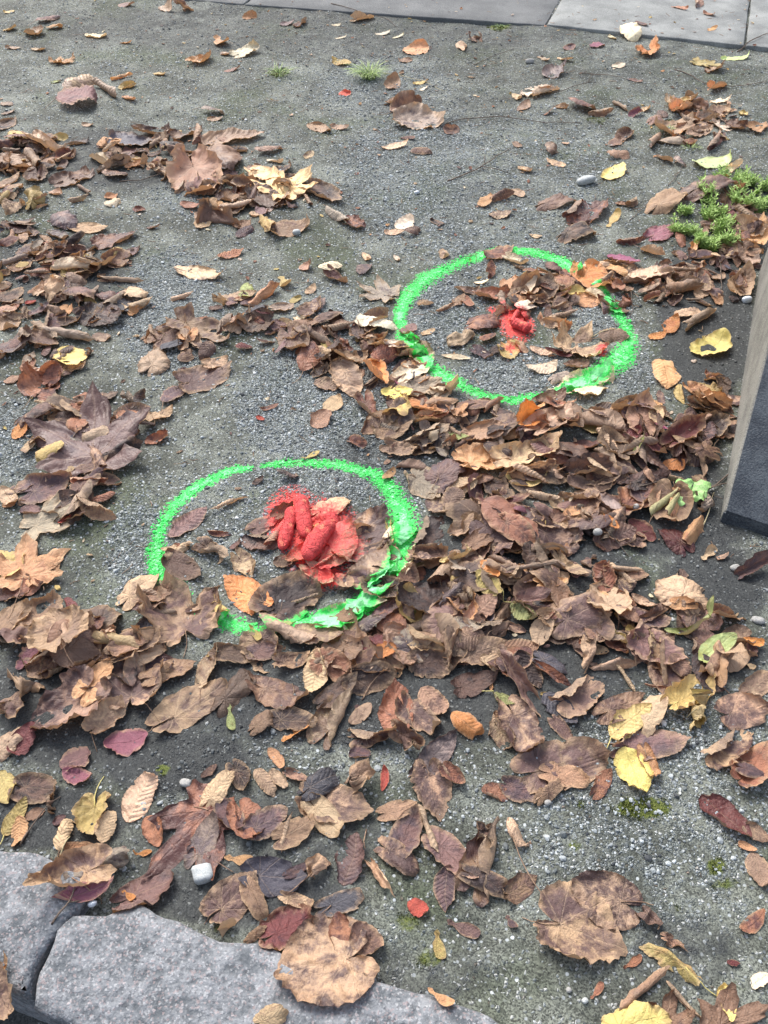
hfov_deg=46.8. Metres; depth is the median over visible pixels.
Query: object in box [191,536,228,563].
broad leaf
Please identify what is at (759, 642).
oval leaf
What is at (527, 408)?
oval leaf
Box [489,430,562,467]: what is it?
broad leaf
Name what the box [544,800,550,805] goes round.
stone
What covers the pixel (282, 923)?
broad leaf
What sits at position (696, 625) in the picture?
oval leaf
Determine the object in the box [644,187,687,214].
broad leaf
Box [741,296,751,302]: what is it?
stone
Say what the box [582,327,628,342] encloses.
toothed leaf
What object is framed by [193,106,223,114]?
toothed leaf
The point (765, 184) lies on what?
weed clump
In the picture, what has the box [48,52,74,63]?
maple leaf
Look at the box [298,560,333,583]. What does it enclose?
broad leaf
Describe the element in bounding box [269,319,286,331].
oval leaf
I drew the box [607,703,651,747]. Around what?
toothed leaf
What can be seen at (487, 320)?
broad leaf
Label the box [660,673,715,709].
broad leaf
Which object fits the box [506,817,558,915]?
twig
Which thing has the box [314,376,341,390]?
toothed leaf
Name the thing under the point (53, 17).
toothed leaf
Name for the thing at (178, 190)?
toothed leaf
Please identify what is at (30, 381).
toothed leaf
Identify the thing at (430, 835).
toothed leaf
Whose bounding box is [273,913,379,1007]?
broad leaf
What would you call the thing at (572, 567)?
broad leaf
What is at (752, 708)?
broad leaf
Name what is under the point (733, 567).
stone
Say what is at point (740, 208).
toothed leaf
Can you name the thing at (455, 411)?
oval leaf
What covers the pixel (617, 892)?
broad leaf
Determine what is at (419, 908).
oval leaf
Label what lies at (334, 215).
toothed leaf
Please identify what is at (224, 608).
winged seed
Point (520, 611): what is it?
toothed leaf
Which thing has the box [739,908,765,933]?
oval leaf
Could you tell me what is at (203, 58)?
broad leaf
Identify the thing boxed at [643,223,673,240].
broad leaf
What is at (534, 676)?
toothed leaf
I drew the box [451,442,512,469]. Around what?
broad leaf
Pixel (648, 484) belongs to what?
twig
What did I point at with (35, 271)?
toothed leaf
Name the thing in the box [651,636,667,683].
broad leaf
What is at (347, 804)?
broad leaf
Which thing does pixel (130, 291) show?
broad leaf
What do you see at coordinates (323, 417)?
oval leaf
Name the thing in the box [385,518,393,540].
oval leaf
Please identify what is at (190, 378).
broad leaf
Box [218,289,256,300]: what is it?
broad leaf
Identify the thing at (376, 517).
broad leaf
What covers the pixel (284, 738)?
winged seed
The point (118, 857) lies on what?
broad leaf
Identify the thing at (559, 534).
broad leaf
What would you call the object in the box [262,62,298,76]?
grass tuft
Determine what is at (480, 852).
broad leaf
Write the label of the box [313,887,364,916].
broad leaf
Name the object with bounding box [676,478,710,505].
seedling
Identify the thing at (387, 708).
broad leaf
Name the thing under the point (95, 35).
toothed leaf
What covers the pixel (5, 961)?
oval leaf
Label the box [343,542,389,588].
toothed leaf
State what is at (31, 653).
oval leaf
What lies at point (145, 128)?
broad leaf
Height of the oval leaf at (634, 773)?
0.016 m
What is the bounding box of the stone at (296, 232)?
[292,229,300,234]
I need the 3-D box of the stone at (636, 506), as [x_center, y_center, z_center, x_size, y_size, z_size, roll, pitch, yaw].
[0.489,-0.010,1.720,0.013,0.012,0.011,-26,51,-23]
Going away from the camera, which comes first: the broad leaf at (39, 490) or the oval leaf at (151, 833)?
the oval leaf at (151, 833)
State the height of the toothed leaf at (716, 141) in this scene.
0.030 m
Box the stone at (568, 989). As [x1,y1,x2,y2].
[566,987,571,992]
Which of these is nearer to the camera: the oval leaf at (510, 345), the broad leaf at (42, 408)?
the broad leaf at (42, 408)
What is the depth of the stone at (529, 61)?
3.38 m
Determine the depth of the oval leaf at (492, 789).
1.33 m
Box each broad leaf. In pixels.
[0,287,23,301]
[0,324,31,352]
[0,578,42,600]
[0,598,31,629]
[0,669,44,718]
[0,726,22,761]
[14,401,56,424]
[14,470,71,504]
[17,589,62,625]
[21,129,66,150]
[22,843,116,903]
[24,604,88,665]
[30,664,112,750]
[42,325,94,340]
[44,274,64,301]
[50,256,90,269]
[61,286,95,298]
[63,846,128,879]
[67,137,88,144]
[71,776,110,834]
[72,391,117,403]
[72,658,113,706]
[73,254,116,265]
[75,301,120,326]
[81,694,125,733]
[90,228,137,249]
[97,275,143,282]
[102,436,142,458]
[103,626,161,662]
[105,129,153,145]
[109,869,173,913]
[122,286,147,298]
[131,122,169,133]
[135,582,171,603]
[137,347,170,376]
[143,404,172,420]
[144,677,227,732]
[147,313,189,348]
[165,143,222,194]
[167,124,201,138]
[172,361,231,393]
[173,265,222,279]
[185,49,210,62]
[188,142,241,170]
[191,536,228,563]
[199,870,257,924]
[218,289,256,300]
[223,574,273,615]
[229,39,259,57]
[230,547,255,576]
[243,512,277,534]
[244,165,280,179]
[244,673,308,709]
[245,181,284,207]
[247,568,321,621]
[256,903,313,950]
[264,213,309,236]
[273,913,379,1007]
[278,853,330,899]
[288,623,342,643]
[294,780,373,823]
[295,177,341,200]
[295,295,320,315]
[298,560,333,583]
[304,517,357,568]
[306,688,352,749]
[308,647,351,681]
[310,497,350,520]
[311,600,363,627]
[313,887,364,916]
[326,503,393,561]
[334,349,368,362]
[347,724,396,747]
[353,390,379,417]
[354,615,383,632]
[356,331,387,346]
[363,858,394,896]
[367,410,412,438]
[373,836,419,876]
[377,678,413,728]
[379,437,416,455]
[383,339,418,347]
[383,520,416,545]
[392,101,444,129]
[392,351,434,382]
[393,396,442,410]
[393,544,414,575]
[394,375,442,396]
[395,690,441,734]
[397,581,448,613]
[403,422,449,448]
[403,466,440,498]
[406,624,443,650]
[407,646,452,678]
[408,729,456,776]
[410,757,451,821]
[412,515,444,544]
[423,458,465,490]
[426,375,458,396]
[446,329,474,346]
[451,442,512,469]
[455,816,499,906]
[461,419,508,440]
[464,313,500,329]
[483,245,513,259]
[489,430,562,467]
[495,643,540,716]
[496,694,544,751]
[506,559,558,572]
[510,736,609,793]
[520,84,559,96]
[522,880,627,964]
[533,518,578,556]
[536,193,575,211]
[548,675,604,718]
[551,590,611,639]
[552,549,588,574]
[556,221,595,243]
[562,198,607,224]
[562,365,614,394]
[570,258,612,287]
[571,870,653,930]
[584,287,604,297]
[586,578,632,629]
[589,358,614,383]
[601,1000,671,1023]
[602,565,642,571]
[603,729,690,761]
[619,618,687,664]
[625,387,658,434]
[635,35,659,54]
[637,742,660,776]
[639,942,716,995]
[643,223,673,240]
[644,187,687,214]
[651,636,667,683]
[654,575,707,616]
[657,528,694,556]
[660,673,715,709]
[665,279,703,296]
[668,98,692,110]
[680,174,737,201]
[698,642,745,675]
[699,381,721,390]
[700,728,753,770]
[701,603,745,620]
[705,413,712,419]
[707,80,726,89]
[713,691,767,729]
[739,212,767,244]
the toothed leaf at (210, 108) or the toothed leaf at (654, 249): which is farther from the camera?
the toothed leaf at (210, 108)
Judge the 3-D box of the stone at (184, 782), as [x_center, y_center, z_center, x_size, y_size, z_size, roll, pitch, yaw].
[-0.300,0.409,1.339,0.018,0.009,0.013,0,46,0]
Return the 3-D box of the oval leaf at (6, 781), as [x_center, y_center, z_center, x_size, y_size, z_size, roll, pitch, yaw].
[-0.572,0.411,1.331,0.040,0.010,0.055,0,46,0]
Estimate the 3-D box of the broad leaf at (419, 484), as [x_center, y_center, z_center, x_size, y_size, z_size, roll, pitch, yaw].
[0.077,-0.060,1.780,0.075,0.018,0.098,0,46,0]
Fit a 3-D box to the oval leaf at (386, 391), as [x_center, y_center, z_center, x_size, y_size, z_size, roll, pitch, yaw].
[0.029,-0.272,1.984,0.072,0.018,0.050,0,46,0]
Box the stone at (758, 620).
[751,616,764,624]
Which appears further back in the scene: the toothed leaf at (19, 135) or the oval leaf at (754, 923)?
the toothed leaf at (19, 135)
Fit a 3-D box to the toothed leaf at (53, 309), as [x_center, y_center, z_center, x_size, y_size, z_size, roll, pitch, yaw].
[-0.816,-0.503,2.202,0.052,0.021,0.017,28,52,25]
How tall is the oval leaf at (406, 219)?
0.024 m
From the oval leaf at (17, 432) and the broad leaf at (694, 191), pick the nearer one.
the oval leaf at (17, 432)
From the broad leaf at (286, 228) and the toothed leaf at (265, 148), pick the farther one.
the toothed leaf at (265, 148)
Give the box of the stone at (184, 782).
[179,778,190,786]
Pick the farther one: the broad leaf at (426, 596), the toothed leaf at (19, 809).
the broad leaf at (426, 596)
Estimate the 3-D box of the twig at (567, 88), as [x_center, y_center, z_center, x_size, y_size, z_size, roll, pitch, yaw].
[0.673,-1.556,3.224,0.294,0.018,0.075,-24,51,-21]
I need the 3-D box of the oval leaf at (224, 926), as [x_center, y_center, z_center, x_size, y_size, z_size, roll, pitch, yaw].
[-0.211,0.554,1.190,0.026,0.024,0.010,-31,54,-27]
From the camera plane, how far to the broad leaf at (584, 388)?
2.01 m
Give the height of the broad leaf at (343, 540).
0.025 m
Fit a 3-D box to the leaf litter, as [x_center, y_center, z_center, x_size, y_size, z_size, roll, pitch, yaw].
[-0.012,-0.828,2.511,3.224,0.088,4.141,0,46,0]
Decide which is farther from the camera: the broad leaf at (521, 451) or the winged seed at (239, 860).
the broad leaf at (521, 451)
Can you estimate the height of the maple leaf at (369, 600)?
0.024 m
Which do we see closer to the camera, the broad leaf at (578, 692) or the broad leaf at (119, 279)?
the broad leaf at (578, 692)
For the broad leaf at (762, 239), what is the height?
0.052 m
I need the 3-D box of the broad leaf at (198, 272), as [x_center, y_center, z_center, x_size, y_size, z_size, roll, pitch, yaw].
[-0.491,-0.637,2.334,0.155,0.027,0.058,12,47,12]
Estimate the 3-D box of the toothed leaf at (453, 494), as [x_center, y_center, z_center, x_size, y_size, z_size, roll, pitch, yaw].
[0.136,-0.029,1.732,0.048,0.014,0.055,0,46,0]
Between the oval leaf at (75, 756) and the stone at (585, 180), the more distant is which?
the stone at (585, 180)
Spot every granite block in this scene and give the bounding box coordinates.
[0,851,89,1022]
[34,904,497,1023]
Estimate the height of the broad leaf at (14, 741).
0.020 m
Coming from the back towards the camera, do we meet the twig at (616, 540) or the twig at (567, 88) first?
the twig at (567, 88)
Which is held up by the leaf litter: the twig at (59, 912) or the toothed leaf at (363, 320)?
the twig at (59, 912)
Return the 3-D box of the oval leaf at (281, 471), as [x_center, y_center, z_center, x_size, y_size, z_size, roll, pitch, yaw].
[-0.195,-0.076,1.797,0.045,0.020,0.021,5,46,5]
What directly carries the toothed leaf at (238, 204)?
on the leaf litter
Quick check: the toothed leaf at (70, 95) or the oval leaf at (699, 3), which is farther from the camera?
the oval leaf at (699, 3)
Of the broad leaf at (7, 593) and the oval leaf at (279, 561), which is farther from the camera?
the oval leaf at (279, 561)
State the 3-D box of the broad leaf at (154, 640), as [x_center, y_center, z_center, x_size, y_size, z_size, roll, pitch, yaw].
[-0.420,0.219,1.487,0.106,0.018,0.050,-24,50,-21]
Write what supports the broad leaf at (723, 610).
on the ground
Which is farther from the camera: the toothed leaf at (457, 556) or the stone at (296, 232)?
the stone at (296, 232)
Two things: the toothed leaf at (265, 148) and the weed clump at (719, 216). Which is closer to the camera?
the weed clump at (719, 216)
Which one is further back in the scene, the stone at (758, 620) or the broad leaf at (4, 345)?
the broad leaf at (4, 345)
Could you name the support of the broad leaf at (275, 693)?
on the ground
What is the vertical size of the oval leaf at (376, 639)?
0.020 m
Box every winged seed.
[133,849,151,855]
[214,600,227,611]
[224,854,252,865]
[226,705,235,729]
[281,725,308,741]
[432,929,445,958]
[447,919,480,938]
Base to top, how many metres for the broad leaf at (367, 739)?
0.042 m
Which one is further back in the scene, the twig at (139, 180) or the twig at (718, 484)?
the twig at (139, 180)
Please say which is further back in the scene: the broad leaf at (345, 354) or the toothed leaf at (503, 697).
the broad leaf at (345, 354)
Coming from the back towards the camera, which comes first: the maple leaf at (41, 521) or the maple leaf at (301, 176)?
the maple leaf at (301, 176)
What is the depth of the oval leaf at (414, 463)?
1.81 m
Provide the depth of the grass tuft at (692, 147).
2.88 m
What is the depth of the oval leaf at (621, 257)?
2.38 m
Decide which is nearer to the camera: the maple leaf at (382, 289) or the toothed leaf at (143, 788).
the toothed leaf at (143, 788)
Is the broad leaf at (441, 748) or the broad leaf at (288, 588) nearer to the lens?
the broad leaf at (441, 748)
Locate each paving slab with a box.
[184,0,249,4]
[245,0,559,25]
[547,0,748,48]
[745,0,767,51]
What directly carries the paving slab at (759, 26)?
on the ground
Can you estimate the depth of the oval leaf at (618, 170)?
2.75 m
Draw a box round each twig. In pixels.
[19,796,60,845]
[51,887,89,924]
[119,172,162,181]
[331,3,395,26]
[362,667,388,699]
[446,116,580,123]
[447,148,510,180]
[531,77,590,91]
[581,72,624,78]
[604,527,628,556]
[639,481,657,486]
[674,69,767,86]
[695,474,727,493]
[719,259,721,289]
[737,33,767,51]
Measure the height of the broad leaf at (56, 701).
0.042 m
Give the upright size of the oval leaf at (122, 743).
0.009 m
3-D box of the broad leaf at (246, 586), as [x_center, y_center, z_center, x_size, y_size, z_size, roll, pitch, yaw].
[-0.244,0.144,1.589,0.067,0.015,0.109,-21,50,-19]
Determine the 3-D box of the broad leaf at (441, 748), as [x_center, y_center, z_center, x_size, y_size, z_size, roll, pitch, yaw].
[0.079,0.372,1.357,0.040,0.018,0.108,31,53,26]
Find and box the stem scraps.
[0,9,765,693]
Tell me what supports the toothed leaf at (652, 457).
on the ground
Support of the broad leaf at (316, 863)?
on the ground
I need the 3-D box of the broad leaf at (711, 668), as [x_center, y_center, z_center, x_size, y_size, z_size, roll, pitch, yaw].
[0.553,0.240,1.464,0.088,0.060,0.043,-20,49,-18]
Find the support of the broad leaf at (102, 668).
on the broad leaf at (56, 701)
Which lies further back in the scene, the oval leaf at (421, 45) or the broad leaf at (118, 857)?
the oval leaf at (421, 45)
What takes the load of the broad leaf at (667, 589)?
on the ground
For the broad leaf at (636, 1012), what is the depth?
1.11 m
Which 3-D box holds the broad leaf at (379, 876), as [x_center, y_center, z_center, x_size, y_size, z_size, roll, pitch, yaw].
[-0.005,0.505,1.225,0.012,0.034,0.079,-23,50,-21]
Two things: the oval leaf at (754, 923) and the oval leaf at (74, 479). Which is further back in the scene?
the oval leaf at (74, 479)
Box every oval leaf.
[0,770,15,803]
[2,496,17,506]
[3,950,6,968]
[6,721,36,754]
[11,422,26,438]
[15,643,38,669]
[21,436,34,452]
[25,300,35,303]
[47,23,62,27]
[53,345,86,364]
[59,746,90,770]
[62,765,91,784]
[70,477,107,485]
[103,728,147,756]
[104,198,120,206]
[116,409,137,417]
[118,80,135,89]
[132,205,145,211]
[141,815,162,846]
[145,428,167,443]
[217,917,236,936]
[238,283,253,296]
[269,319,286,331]
[273,554,293,566]
[277,469,299,477]
[310,409,331,428]
[328,911,350,949]
[339,89,350,95]
[343,215,365,227]
[346,434,366,448]
[349,921,383,955]
[358,632,389,651]
[363,358,388,383]
[381,385,412,398]
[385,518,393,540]
[394,213,413,228]
[396,458,426,469]
[403,39,428,54]
[407,898,428,917]
[446,405,467,416]
[448,432,468,439]
[475,569,502,596]
[480,560,499,576]
[481,495,538,536]
[481,782,508,801]
[497,339,519,358]
[514,300,536,309]
[516,398,544,425]
[545,261,561,271]
[568,97,595,109]
[589,42,604,46]
[601,162,625,179]
[603,513,618,528]
[607,254,640,263]
[613,747,653,791]
[628,518,655,541]
[663,458,684,470]
[664,595,713,634]
[673,384,684,403]
[682,515,703,544]
[689,328,732,355]
[692,150,731,167]
[695,0,703,7]
[698,632,736,662]
[698,793,751,836]
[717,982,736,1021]
[720,51,749,59]
[726,158,742,172]
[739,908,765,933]
[743,637,764,646]
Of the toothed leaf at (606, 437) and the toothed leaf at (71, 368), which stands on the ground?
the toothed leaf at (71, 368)
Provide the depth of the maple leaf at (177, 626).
1.55 m
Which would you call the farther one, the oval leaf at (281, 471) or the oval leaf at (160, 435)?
the oval leaf at (160, 435)
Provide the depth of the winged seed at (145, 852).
1.27 m
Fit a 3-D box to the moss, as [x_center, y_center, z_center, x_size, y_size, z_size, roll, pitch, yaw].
[0.277,-0.811,2.520,1.429,0.018,3.918,0,46,0]
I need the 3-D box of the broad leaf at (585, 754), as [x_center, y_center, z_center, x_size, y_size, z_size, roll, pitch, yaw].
[0.267,0.379,1.349,0.153,0.040,0.083,-9,47,-8]
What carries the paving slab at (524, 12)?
on the ground
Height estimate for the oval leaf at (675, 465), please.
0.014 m
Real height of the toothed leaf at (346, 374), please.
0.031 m
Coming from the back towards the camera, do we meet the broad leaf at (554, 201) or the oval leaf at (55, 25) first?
the oval leaf at (55, 25)
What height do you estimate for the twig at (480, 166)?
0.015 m
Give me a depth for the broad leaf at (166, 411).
1.93 m
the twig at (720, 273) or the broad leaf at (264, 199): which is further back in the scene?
the broad leaf at (264, 199)
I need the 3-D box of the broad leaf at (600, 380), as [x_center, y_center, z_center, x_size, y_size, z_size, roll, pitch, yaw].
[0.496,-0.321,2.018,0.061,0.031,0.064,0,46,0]
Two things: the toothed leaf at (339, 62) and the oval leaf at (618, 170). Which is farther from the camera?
the toothed leaf at (339, 62)
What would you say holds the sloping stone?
on the ground
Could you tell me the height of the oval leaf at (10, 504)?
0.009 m
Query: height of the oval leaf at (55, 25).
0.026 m
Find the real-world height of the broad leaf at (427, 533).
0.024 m
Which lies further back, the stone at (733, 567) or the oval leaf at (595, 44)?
the oval leaf at (595, 44)
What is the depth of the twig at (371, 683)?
1.45 m
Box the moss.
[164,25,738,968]
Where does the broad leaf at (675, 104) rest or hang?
on the ground
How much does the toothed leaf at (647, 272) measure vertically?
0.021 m
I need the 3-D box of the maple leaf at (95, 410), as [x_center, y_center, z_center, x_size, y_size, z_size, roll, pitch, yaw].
[-0.625,-0.174,1.855,0.271,0.062,0.250,0,46,0]
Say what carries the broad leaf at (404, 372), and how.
on the leaf litter
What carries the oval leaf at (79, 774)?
on the ground
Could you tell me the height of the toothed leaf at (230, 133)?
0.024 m
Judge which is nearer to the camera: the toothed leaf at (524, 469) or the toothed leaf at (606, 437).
the toothed leaf at (524, 469)
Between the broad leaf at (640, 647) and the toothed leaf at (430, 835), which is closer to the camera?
the toothed leaf at (430, 835)
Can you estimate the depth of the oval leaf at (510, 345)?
2.11 m
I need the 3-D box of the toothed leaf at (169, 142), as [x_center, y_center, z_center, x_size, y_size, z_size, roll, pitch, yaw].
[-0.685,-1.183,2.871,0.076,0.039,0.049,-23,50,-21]
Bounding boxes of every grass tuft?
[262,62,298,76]
[345,59,392,79]
[682,143,701,149]
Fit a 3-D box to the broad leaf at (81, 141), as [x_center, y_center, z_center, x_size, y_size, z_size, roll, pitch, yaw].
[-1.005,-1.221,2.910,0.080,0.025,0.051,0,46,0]
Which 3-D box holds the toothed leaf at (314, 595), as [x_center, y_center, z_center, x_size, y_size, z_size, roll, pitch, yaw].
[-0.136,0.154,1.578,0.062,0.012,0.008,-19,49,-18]
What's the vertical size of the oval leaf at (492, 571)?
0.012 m
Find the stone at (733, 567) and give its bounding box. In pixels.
[730,564,739,570]
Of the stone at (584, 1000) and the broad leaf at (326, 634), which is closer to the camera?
the stone at (584, 1000)
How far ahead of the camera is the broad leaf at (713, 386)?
1.99 m
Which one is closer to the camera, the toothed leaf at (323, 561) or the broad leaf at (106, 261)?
the toothed leaf at (323, 561)
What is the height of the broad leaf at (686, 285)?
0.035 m
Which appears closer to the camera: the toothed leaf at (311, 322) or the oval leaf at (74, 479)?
the oval leaf at (74, 479)
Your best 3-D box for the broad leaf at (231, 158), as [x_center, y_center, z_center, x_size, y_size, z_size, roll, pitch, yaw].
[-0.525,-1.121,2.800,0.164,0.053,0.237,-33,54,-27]
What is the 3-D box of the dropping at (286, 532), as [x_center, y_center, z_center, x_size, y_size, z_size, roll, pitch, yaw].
[-0.184,0.031,1.693,0.027,0.024,0.112,5,46,5]
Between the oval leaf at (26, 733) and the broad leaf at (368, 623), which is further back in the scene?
the broad leaf at (368, 623)
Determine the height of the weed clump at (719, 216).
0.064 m
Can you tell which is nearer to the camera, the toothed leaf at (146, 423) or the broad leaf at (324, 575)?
the broad leaf at (324, 575)
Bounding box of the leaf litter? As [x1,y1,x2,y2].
[0,0,767,1023]
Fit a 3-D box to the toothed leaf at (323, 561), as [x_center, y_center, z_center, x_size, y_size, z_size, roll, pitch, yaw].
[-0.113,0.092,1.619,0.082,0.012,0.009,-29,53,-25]
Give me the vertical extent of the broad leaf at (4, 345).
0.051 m
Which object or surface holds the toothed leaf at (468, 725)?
on the ground
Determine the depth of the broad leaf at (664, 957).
1.17 m
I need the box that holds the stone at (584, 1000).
[581,997,587,1003]
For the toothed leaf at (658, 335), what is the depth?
2.15 m
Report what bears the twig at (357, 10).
on the ground
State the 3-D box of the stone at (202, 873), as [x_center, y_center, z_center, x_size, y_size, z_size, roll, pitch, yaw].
[-0.254,0.506,1.242,0.028,0.020,0.025,-14,48,-14]
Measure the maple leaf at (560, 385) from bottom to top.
0.015 m
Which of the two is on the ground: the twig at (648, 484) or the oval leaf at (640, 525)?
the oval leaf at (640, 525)
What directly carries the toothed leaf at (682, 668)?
on the ground
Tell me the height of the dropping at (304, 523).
0.028 m
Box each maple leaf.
[0,532,70,618]
[19,491,78,539]
[22,381,149,476]
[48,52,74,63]
[95,649,163,723]
[135,570,221,657]
[142,779,243,880]
[165,302,229,345]
[250,164,317,199]
[345,580,394,613]
[357,274,400,301]
[476,487,530,514]
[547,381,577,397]
[551,318,609,361]
[648,989,695,1023]
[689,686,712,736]
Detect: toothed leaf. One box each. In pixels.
[0,796,27,843]
[4,134,29,138]
[17,360,60,408]
[23,269,51,273]
[26,15,59,26]
[46,304,60,313]
[50,83,97,104]
[50,819,74,860]
[62,73,93,87]
[63,361,85,371]
[77,33,106,37]
[79,491,114,501]
[91,77,116,97]
[102,169,127,175]
[121,771,157,821]
[140,421,155,425]
[160,141,178,144]
[160,385,184,413]
[167,506,206,536]
[174,179,188,193]
[192,123,201,144]
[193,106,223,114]
[195,643,216,702]
[200,127,264,145]
[206,248,243,260]
[209,496,246,509]
[217,198,253,207]
[235,342,251,348]
[245,146,282,157]
[264,519,283,545]
[274,319,318,325]
[291,593,323,602]
[294,341,320,382]
[303,647,327,691]
[311,555,332,568]
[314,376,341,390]
[318,261,342,269]
[323,204,349,221]
[329,358,362,396]
[332,56,350,64]
[334,832,364,885]
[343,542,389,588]
[354,313,396,329]
[379,90,421,114]
[382,621,416,664]
[417,804,438,852]
[433,864,455,912]
[439,544,470,562]
[442,486,464,506]
[450,711,484,739]
[484,690,513,704]
[501,591,537,619]
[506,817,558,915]
[512,463,548,483]
[513,649,542,687]
[525,360,557,373]
[541,692,577,723]
[542,58,566,77]
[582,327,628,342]
[588,107,613,116]
[596,427,617,450]
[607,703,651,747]
[611,265,683,279]
[615,629,634,642]
[616,236,645,245]
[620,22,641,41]
[624,432,670,473]
[631,240,664,254]
[644,683,667,688]
[648,330,666,338]
[652,359,681,389]
[668,653,691,677]
[690,241,699,252]
[700,205,733,217]
[707,130,725,150]
[735,203,757,217]
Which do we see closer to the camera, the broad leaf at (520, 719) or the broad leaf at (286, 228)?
the broad leaf at (520, 719)
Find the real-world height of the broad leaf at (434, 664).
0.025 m
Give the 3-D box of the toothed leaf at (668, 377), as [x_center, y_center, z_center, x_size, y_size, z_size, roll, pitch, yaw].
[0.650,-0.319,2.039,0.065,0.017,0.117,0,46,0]
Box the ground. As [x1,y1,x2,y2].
[0,0,767,1023]
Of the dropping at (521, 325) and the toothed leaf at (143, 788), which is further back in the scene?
the dropping at (521, 325)
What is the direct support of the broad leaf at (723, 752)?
on the ground
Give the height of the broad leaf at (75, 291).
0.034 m
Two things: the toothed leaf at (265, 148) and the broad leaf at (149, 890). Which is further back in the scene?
the toothed leaf at (265, 148)
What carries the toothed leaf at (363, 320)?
on the ground
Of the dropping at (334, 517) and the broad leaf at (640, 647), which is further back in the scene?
the dropping at (334, 517)
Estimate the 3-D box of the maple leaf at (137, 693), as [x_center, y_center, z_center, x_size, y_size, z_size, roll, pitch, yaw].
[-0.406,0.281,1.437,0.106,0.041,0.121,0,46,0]
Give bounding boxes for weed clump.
[667,199,740,252]
[697,162,767,212]
[743,165,767,195]
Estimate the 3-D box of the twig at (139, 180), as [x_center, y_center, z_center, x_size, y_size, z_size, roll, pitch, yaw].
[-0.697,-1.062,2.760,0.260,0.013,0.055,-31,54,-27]
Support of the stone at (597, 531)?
on the leaf litter
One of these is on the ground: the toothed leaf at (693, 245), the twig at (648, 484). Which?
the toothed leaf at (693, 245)
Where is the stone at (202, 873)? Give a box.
[191,863,212,884]
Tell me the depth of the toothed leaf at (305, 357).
2.06 m
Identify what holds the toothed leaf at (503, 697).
on the ground
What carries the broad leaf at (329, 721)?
on the ground
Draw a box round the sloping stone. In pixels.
[720,249,767,536]
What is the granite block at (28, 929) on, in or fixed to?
on the ground
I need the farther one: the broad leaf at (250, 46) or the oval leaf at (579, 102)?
the broad leaf at (250, 46)
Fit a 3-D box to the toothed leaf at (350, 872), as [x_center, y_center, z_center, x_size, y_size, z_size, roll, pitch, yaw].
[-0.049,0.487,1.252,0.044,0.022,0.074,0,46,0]
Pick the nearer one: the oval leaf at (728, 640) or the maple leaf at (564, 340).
the oval leaf at (728, 640)
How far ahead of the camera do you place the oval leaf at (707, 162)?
2.80 m
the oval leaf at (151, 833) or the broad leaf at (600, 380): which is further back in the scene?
the broad leaf at (600, 380)
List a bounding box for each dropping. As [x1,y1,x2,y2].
[277,506,295,550]
[294,494,312,538]
[301,520,335,560]
[324,512,339,522]
[510,318,531,332]
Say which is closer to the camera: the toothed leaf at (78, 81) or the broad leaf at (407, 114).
the broad leaf at (407, 114)
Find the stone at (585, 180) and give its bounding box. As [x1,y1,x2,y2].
[576,175,595,185]
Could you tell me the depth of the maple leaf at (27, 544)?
1.63 m
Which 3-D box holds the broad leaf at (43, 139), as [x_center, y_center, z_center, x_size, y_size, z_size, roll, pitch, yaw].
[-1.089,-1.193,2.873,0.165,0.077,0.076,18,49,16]
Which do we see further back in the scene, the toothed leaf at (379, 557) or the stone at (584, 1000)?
the toothed leaf at (379, 557)
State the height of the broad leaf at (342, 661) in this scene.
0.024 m
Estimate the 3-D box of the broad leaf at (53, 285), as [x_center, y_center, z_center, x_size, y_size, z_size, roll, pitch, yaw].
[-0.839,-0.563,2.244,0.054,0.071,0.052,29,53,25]
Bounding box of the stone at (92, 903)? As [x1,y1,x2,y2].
[88,900,96,907]
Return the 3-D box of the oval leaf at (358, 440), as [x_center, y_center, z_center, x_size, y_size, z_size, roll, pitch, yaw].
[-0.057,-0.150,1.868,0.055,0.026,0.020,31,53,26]
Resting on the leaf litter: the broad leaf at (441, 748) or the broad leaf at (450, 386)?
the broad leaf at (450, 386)
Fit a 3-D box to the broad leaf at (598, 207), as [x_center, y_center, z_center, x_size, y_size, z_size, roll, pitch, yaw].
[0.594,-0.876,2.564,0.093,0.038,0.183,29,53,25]
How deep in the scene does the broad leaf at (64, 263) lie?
2.33 m
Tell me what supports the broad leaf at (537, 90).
on the ground
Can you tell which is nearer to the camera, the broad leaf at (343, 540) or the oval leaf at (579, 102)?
the broad leaf at (343, 540)
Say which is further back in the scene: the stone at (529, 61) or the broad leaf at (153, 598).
the stone at (529, 61)
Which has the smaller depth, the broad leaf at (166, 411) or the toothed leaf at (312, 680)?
the toothed leaf at (312, 680)
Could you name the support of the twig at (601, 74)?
on the ground
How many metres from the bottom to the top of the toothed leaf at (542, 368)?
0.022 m
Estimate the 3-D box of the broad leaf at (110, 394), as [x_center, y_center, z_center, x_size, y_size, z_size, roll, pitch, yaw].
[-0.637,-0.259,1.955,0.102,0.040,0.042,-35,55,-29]
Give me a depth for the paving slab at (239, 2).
3.88 m
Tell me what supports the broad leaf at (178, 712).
on the ground
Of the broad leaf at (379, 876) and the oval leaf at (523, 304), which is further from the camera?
the oval leaf at (523, 304)
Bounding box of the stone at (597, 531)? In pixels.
[593,528,601,535]
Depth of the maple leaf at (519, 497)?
1.73 m
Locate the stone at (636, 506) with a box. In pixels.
[633,503,639,509]
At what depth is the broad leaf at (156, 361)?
2.04 m
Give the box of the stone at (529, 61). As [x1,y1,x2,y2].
[525,58,534,63]
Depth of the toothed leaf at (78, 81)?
3.20 m

